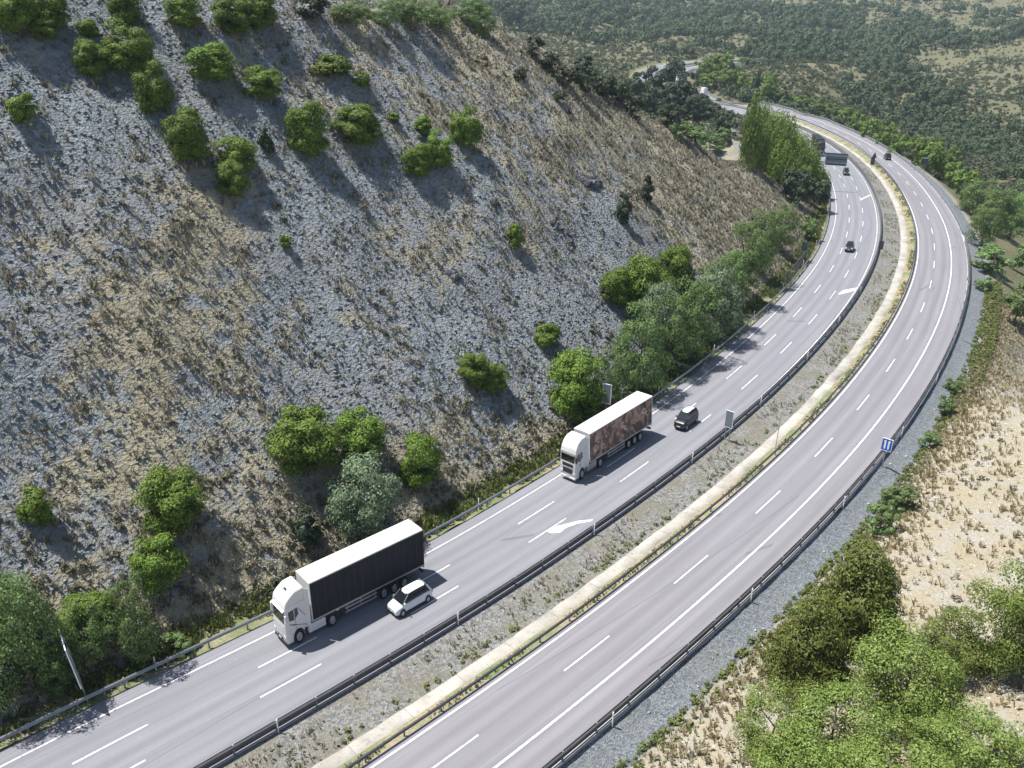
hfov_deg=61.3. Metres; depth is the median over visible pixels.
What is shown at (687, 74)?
oak tree
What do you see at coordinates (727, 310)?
leafy tree
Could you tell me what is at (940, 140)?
roadside tree
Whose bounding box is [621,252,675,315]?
pine tree
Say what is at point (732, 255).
leafy tree
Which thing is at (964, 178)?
roadside tree
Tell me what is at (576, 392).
pine tree
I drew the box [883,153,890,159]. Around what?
car
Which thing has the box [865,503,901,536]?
shrub
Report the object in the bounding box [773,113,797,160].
poplar tree
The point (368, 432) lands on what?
pine tree
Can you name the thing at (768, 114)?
poplar tree
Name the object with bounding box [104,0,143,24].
pine tree
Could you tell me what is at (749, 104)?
cypress tree
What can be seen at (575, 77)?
oak tree
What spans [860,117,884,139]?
roadside tree
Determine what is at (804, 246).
road sign
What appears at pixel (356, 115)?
bush
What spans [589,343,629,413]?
leafy tree
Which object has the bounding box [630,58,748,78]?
verge
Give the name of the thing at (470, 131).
bush
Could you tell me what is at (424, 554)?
lane marking
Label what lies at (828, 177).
guardrail
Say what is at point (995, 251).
shrub
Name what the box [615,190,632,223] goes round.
shrub
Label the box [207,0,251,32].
pine tree
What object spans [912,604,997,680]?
almond tree
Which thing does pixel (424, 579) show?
lane marking
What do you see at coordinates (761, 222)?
leafy tree
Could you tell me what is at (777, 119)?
poplar tree
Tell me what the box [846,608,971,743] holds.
almond tree
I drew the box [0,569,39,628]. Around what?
leafy tree
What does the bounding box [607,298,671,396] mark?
leafy tree
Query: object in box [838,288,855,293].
arrow marking
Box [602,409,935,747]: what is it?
loose stones
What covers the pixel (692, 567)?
lane marking
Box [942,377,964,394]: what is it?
shrub
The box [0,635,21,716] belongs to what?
leafy tree
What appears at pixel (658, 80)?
oak tree
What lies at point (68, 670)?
leafy tree
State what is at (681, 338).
leafy tree
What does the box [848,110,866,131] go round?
roadside tree
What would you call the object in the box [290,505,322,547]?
shrub
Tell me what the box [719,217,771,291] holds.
leafy tree
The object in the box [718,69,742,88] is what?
roadside tree
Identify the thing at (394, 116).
pine tree
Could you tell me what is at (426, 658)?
median scrub
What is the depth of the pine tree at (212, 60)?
114.02 m
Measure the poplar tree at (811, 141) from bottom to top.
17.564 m
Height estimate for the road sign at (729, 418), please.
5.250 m
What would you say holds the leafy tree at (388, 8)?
on the terrain at (68, 318)
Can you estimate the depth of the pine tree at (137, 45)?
109.16 m
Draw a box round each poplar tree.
[738,88,762,171]
[738,101,763,163]
[744,103,772,171]
[754,124,774,171]
[758,108,779,174]
[761,99,769,117]
[761,100,774,127]
[764,109,787,175]
[765,103,786,129]
[767,123,792,184]
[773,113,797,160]
[777,105,790,132]
[780,147,802,187]
[786,112,798,134]
[786,129,810,187]
[789,124,804,150]
[793,161,817,199]
[797,134,815,175]
[800,131,810,150]
[805,133,818,160]
[805,137,822,176]
[810,146,827,195]
[811,161,829,196]
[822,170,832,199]
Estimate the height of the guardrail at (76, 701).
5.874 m
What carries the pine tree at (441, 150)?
on the terrain at (68, 318)
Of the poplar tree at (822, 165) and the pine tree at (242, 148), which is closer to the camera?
the pine tree at (242, 148)
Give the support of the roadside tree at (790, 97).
on the terrain at (68, 318)
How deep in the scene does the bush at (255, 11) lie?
122.48 m
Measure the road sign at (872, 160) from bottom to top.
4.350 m
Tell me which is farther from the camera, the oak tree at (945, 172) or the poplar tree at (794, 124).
the oak tree at (945, 172)
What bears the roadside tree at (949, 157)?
on the terrain at (68, 318)
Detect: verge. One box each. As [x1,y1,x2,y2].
[0,200,829,748]
[338,79,914,767]
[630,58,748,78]
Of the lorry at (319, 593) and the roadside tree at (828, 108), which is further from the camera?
the roadside tree at (828, 108)
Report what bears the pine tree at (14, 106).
on the terrain at (68, 318)
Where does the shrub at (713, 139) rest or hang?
on the terrain at (68, 318)
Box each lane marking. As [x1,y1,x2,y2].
[0,58,835,767]
[72,109,849,764]
[130,110,862,767]
[370,61,918,767]
[432,67,934,767]
[493,78,951,767]
[654,59,876,412]
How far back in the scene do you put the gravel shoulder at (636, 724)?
87.08 m
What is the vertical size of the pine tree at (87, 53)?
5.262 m
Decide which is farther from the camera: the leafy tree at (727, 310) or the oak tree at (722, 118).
the oak tree at (722, 118)
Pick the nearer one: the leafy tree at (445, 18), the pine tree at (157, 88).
the pine tree at (157, 88)
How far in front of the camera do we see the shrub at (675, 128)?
204.94 m
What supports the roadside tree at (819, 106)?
on the terrain at (68, 318)
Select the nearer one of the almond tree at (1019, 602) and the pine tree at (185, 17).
the almond tree at (1019, 602)
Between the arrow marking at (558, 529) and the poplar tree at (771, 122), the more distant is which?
the poplar tree at (771, 122)
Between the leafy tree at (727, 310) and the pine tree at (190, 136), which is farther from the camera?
the leafy tree at (727, 310)
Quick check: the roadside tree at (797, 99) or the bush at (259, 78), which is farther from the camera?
the roadside tree at (797, 99)
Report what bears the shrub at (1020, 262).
on the terrain at (68, 318)
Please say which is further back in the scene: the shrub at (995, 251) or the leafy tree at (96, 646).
the shrub at (995, 251)
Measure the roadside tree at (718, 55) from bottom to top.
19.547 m
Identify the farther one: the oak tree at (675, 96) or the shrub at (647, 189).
the oak tree at (675, 96)
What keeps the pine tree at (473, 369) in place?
on the terrain at (68, 318)
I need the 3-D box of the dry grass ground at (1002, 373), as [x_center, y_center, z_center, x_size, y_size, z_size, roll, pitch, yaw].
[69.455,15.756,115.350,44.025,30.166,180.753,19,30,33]
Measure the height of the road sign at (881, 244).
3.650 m
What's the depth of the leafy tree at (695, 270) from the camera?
146.84 m
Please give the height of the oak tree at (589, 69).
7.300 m
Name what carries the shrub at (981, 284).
on the terrain at (68, 318)
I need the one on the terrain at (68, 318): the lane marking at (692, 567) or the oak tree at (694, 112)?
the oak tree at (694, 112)
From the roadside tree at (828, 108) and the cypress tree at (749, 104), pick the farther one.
the roadside tree at (828, 108)
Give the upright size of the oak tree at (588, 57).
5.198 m
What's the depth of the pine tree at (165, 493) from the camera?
86.61 m
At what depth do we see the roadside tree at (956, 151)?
433.38 m
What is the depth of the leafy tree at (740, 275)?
151.19 m
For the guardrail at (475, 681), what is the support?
on the median verge at (766, 455)
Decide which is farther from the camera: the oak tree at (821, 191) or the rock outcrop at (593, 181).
the oak tree at (821, 191)
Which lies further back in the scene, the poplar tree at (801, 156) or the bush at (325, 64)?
the poplar tree at (801, 156)
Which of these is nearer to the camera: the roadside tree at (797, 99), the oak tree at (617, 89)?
the oak tree at (617, 89)
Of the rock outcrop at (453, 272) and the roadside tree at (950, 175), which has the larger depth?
the roadside tree at (950, 175)
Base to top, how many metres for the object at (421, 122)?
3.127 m
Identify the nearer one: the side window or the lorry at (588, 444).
the side window
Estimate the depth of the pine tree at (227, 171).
108.57 m
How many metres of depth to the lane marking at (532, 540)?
92.25 m
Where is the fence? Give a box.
[782,251,806,287]
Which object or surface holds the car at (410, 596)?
on the roadway at (204, 714)
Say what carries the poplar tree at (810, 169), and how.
on the terrain at (68, 318)
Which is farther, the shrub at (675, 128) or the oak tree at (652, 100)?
the oak tree at (652, 100)
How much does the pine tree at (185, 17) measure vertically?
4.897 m
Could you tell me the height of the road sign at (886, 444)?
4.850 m
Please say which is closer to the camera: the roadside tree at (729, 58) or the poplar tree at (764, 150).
the poplar tree at (764, 150)
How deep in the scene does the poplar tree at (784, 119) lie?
272.72 m
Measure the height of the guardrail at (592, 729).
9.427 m
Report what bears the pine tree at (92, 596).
on the terrain at (68, 318)
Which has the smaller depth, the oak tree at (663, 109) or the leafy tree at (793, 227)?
the leafy tree at (793, 227)
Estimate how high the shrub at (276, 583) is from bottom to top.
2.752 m
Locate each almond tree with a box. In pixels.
[728,671,813,767]
[747,720,845,767]
[778,666,902,767]
[832,712,963,767]
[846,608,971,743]
[902,699,968,753]
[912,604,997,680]
[916,694,1023,767]
[952,553,1023,688]
[984,586,1023,688]
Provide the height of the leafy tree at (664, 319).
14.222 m
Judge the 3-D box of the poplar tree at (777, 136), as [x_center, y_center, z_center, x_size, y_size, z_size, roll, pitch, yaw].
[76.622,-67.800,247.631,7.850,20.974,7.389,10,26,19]
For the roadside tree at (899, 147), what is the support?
on the terrain at (68, 318)
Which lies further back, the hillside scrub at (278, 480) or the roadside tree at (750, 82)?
the roadside tree at (750, 82)
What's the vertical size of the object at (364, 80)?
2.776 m
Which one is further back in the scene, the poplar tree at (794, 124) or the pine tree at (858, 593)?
the poplar tree at (794, 124)
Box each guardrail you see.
[0,195,829,740]
[193,59,881,767]
[345,61,915,767]
[541,238,970,767]
[686,62,962,232]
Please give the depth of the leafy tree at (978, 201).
245.65 m
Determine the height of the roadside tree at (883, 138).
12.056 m
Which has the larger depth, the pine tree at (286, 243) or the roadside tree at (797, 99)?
the roadside tree at (797, 99)
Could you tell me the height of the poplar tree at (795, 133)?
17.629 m
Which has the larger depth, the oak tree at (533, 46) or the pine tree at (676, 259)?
the oak tree at (533, 46)
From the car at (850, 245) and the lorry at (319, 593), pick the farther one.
the car at (850, 245)
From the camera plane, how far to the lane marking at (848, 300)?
169.82 m
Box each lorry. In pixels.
[270,519,423,645]
[558,391,651,480]
[811,134,825,155]
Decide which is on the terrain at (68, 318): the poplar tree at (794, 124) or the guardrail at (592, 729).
the poplar tree at (794, 124)
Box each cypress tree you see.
[739,88,758,155]
[750,68,760,93]
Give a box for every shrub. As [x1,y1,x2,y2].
[156,632,193,660]
[257,125,274,153]
[266,577,282,596]
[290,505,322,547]
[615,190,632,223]
[640,172,654,200]
[667,121,692,136]
[686,125,711,142]
[696,133,725,150]
[712,127,731,143]
[799,215,820,236]
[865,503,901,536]
[878,483,920,513]
[918,431,941,446]
[937,394,955,415]
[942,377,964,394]
[967,242,1016,275]
[973,277,994,291]
[999,282,1023,323]
[1008,243,1023,267]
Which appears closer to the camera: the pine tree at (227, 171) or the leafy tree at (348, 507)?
the leafy tree at (348, 507)
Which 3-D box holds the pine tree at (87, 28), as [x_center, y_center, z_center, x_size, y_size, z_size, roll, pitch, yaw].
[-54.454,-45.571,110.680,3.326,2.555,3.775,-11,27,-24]
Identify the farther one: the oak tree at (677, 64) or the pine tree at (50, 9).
the oak tree at (677, 64)
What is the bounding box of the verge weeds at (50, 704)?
[2,354,704,724]
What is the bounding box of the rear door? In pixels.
[409,519,423,563]
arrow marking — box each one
[546,519,592,532]
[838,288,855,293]
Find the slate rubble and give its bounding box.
[0,0,816,712]
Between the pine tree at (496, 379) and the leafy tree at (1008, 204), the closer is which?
the pine tree at (496, 379)
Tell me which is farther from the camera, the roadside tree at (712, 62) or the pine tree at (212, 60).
the roadside tree at (712, 62)
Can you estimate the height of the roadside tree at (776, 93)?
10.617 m
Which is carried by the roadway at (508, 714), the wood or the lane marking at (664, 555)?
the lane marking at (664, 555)
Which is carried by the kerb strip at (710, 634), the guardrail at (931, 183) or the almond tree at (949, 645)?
the guardrail at (931, 183)
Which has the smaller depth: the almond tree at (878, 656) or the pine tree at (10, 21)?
the almond tree at (878, 656)
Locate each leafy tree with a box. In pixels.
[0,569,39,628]
[0,572,74,696]
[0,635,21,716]
[33,643,82,696]
[58,597,112,666]
[100,567,168,670]
[319,450,404,543]
[328,3,351,23]
[337,0,373,26]
[368,0,400,28]
[392,0,434,27]
[426,0,456,30]
[457,0,486,24]
[468,3,498,37]
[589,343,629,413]
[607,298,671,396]
[635,281,685,352]
[649,290,696,374]
[671,275,724,366]
[680,262,718,320]
[689,258,746,345]
[706,251,748,286]
[711,256,749,320]
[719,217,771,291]
[741,206,786,275]
[767,201,800,248]
[954,176,1003,215]
[963,206,1003,246]
[970,188,1023,232]
[996,194,1023,239]
[1006,179,1023,223]
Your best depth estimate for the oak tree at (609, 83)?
188.79 m
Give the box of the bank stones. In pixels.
[656,307,1023,767]
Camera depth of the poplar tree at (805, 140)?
270.56 m
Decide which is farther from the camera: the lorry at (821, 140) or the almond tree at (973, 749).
the lorry at (821, 140)
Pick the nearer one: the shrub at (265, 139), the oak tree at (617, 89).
the shrub at (265, 139)
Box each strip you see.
[219,63,900,767]
[552,64,970,767]
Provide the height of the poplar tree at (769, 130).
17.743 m
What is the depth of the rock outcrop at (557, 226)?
141.91 m
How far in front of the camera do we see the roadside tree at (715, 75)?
566.74 m
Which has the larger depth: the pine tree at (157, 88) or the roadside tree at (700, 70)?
the roadside tree at (700, 70)
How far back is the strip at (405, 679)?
93.35 m
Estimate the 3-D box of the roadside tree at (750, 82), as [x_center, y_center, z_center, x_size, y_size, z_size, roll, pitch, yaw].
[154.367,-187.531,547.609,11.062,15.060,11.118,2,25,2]
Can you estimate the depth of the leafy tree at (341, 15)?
134.12 m
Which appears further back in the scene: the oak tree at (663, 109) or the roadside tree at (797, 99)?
the roadside tree at (797, 99)
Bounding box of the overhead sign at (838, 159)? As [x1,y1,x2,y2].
[819,152,847,165]
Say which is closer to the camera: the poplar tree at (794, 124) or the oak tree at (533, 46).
the oak tree at (533, 46)
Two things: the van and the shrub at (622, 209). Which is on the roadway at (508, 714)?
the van
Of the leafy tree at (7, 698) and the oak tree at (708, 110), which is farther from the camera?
the oak tree at (708, 110)
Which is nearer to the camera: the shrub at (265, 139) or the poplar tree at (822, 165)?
the shrub at (265, 139)
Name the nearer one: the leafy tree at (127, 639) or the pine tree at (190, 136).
the leafy tree at (127, 639)
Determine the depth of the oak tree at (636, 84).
413.25 m
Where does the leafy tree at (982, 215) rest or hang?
on the terrain at (68, 318)
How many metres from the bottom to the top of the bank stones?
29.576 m
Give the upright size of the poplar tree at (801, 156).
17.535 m
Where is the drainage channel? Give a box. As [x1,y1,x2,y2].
[311,66,907,767]
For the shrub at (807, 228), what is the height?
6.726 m
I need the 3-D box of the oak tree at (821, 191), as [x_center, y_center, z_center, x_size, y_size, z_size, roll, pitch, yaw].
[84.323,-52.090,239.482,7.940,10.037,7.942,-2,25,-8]
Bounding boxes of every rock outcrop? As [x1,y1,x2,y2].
[438,264,461,282]
[549,215,573,246]
[577,170,602,190]
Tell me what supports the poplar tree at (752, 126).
on the terrain at (68, 318)
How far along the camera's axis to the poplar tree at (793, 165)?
241.36 m
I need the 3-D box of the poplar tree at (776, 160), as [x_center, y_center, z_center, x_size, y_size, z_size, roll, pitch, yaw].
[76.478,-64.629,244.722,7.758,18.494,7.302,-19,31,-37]
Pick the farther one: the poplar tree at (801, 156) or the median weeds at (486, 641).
the poplar tree at (801, 156)
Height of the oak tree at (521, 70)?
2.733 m
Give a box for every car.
[387,578,432,617]
[674,405,698,430]
[842,167,849,174]
[844,241,854,251]
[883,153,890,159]
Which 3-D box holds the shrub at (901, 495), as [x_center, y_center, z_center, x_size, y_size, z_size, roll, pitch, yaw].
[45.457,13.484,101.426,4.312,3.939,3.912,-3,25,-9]
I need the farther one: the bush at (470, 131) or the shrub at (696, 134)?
the shrub at (696, 134)
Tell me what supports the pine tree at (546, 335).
on the terrain at (68, 318)
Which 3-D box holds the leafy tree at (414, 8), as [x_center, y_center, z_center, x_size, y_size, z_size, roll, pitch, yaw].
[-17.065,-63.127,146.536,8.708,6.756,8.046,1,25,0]
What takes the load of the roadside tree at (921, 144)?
on the terrain at (68, 318)
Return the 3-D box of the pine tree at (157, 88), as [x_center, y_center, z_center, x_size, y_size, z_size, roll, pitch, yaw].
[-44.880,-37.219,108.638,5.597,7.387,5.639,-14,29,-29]
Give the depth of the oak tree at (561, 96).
162.61 m
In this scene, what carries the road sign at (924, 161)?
on the gravel shoulder at (972, 315)
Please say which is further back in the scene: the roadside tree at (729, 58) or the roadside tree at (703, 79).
the roadside tree at (729, 58)
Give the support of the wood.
on the terrain at (68, 318)
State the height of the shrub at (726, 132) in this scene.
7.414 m
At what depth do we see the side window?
82.90 m
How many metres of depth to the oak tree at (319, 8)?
129.83 m
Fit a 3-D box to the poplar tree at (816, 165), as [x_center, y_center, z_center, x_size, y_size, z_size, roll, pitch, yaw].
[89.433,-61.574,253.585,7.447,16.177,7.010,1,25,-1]
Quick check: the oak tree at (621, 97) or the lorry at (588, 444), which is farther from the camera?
the oak tree at (621, 97)
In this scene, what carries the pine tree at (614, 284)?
on the terrain at (68, 318)
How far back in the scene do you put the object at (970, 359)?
108.20 m
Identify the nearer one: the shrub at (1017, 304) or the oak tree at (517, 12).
the shrub at (1017, 304)
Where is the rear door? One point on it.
(409, 519)
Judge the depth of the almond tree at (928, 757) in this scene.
60.42 m
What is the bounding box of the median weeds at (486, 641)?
[294,259,897,766]
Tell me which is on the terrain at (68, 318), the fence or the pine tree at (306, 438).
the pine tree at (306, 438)
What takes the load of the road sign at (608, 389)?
on the verge at (64, 714)
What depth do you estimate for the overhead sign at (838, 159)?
263.73 m
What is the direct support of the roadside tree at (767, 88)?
on the terrain at (68, 318)
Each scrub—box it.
[0,0,816,709]
[234,162,899,767]
[482,0,1023,222]
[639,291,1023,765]
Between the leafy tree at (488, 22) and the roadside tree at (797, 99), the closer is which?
the leafy tree at (488, 22)
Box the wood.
[452,0,1023,212]
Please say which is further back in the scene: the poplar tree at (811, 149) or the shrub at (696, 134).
the poplar tree at (811, 149)
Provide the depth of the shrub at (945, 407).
124.23 m
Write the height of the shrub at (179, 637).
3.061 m
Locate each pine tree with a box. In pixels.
[0,0,37,32]
[4,92,39,123]
[13,485,55,526]
[26,0,71,27]
[26,17,58,40]
[54,587,121,649]
[69,37,114,77]
[73,18,100,36]
[97,14,157,74]
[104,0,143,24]
[125,530,191,598]
[128,461,210,538]
[130,57,176,114]
[158,105,213,161]
[162,0,204,27]
[180,41,237,81]
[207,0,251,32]
[210,134,260,170]
[214,158,250,197]
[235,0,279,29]
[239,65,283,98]
[259,403,343,477]
[278,235,290,248]
[282,99,334,158]
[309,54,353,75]
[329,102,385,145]
[331,405,389,464]
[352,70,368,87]
[387,111,399,121]
[397,430,446,489]
[398,142,435,176]
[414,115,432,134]
[425,126,456,167]
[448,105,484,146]
[456,353,489,388]
[480,362,511,393]
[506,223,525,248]
[533,323,560,348]
[544,346,611,423]
[596,265,632,306]
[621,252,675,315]
[656,243,695,309]
[752,591,854,710]
[799,530,910,663]
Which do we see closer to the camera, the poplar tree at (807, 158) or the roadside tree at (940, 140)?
the poplar tree at (807, 158)
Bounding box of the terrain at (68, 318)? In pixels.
[0,0,1023,767]
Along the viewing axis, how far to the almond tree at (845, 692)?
64.29 m
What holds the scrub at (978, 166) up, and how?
on the terrain at (68, 318)
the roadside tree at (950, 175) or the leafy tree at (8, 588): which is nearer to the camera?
the leafy tree at (8, 588)
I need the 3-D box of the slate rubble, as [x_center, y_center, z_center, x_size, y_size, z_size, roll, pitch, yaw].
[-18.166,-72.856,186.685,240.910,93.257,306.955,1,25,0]
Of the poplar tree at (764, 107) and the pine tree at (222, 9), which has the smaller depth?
the pine tree at (222, 9)
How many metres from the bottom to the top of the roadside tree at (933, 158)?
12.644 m
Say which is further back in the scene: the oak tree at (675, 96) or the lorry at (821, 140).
the oak tree at (675, 96)
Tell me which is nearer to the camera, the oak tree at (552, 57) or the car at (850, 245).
the oak tree at (552, 57)
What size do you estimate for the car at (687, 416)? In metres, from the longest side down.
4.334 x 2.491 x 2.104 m
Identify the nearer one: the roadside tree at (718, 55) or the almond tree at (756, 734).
the almond tree at (756, 734)
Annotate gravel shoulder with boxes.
[560,337,981,767]
[686,62,985,345]
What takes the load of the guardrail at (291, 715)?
on the roadway at (204, 714)
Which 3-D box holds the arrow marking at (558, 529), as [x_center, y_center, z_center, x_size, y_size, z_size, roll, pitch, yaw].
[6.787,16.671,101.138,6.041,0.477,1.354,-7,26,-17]
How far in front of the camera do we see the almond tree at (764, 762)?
62.59 m
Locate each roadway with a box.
[0,58,881,767]
[360,62,966,767]
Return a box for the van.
[700,87,707,94]
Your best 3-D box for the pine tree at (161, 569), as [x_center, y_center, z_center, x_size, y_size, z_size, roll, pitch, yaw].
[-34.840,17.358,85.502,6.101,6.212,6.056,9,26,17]
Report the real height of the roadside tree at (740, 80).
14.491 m
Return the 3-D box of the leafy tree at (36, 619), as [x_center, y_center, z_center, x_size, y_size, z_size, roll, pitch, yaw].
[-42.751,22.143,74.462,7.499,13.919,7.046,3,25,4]
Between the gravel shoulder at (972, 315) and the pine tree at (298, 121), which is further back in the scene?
the gravel shoulder at (972, 315)
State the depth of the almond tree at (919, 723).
65.28 m
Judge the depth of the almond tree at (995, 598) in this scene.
69.94 m
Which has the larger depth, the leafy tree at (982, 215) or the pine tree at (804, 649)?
the leafy tree at (982, 215)
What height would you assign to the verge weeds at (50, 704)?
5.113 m
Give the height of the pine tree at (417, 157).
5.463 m
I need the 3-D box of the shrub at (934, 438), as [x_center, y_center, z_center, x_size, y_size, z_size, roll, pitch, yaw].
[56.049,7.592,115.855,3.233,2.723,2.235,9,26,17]
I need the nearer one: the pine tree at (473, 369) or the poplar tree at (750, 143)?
the pine tree at (473, 369)
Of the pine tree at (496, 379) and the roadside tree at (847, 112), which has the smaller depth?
the pine tree at (496, 379)
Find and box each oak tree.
[294,0,332,19]
[497,0,526,25]
[512,66,528,79]
[525,35,545,56]
[540,51,560,71]
[553,90,566,101]
[555,63,584,89]
[573,54,592,71]
[579,60,599,93]
[594,74,618,97]
[607,83,628,96]
[616,92,634,105]
[625,94,647,119]
[629,71,652,95]
[639,84,667,113]
[644,65,675,89]
[656,102,681,126]
[659,56,685,81]
[663,79,695,109]
[678,71,699,97]
[679,93,709,119]
[702,103,724,120]
[714,110,735,132]
[778,168,813,203]
[804,176,830,207]
[933,164,952,175]
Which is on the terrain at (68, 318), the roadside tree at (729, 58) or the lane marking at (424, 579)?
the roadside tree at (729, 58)
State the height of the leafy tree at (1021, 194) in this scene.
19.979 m
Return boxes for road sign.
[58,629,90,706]
[602,383,611,408]
[724,410,733,441]
[801,242,808,254]
[870,157,874,167]
[879,241,883,250]
[880,437,893,466]
[920,158,928,170]
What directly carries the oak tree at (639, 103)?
on the terrain at (68, 318)
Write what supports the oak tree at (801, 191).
on the terrain at (68, 318)
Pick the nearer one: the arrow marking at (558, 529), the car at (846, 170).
the arrow marking at (558, 529)
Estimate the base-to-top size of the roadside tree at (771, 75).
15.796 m
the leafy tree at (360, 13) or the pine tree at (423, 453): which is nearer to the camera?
the pine tree at (423, 453)
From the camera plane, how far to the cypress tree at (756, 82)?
538.43 m
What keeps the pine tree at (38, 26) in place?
on the terrain at (68, 318)
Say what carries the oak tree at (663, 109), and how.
on the terrain at (68, 318)
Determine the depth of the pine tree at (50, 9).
106.30 m
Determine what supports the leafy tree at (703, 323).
on the terrain at (68, 318)
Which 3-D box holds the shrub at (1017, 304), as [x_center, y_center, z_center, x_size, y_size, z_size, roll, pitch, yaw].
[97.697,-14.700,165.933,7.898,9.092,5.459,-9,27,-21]
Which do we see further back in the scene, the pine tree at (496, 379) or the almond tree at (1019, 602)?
the pine tree at (496, 379)
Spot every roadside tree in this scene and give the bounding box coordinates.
[689,61,711,79]
[699,73,713,88]
[700,57,720,70]
[707,70,727,88]
[711,53,733,73]
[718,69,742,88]
[721,51,744,78]
[732,72,750,88]
[747,75,763,86]
[757,76,776,97]
[761,72,778,89]
[769,88,782,101]
[782,93,796,102]
[793,95,809,105]
[809,98,825,113]
[821,103,840,118]
[837,106,853,125]
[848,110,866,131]
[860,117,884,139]
[873,122,898,146]
[887,133,910,152]
[903,135,927,164]
[918,141,945,172]
[926,136,945,153]
[933,153,955,180]
[942,145,963,162]
[944,161,967,188]
[952,168,981,199]
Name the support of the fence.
on the verge at (64, 714)
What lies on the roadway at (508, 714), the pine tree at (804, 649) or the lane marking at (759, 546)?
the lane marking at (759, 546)
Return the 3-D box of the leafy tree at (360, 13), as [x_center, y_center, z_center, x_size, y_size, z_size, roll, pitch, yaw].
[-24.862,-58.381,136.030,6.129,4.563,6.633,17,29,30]
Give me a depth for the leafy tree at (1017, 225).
247.05 m
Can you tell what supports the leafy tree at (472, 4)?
on the terrain at (68, 318)
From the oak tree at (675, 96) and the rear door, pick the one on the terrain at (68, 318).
the oak tree at (675, 96)

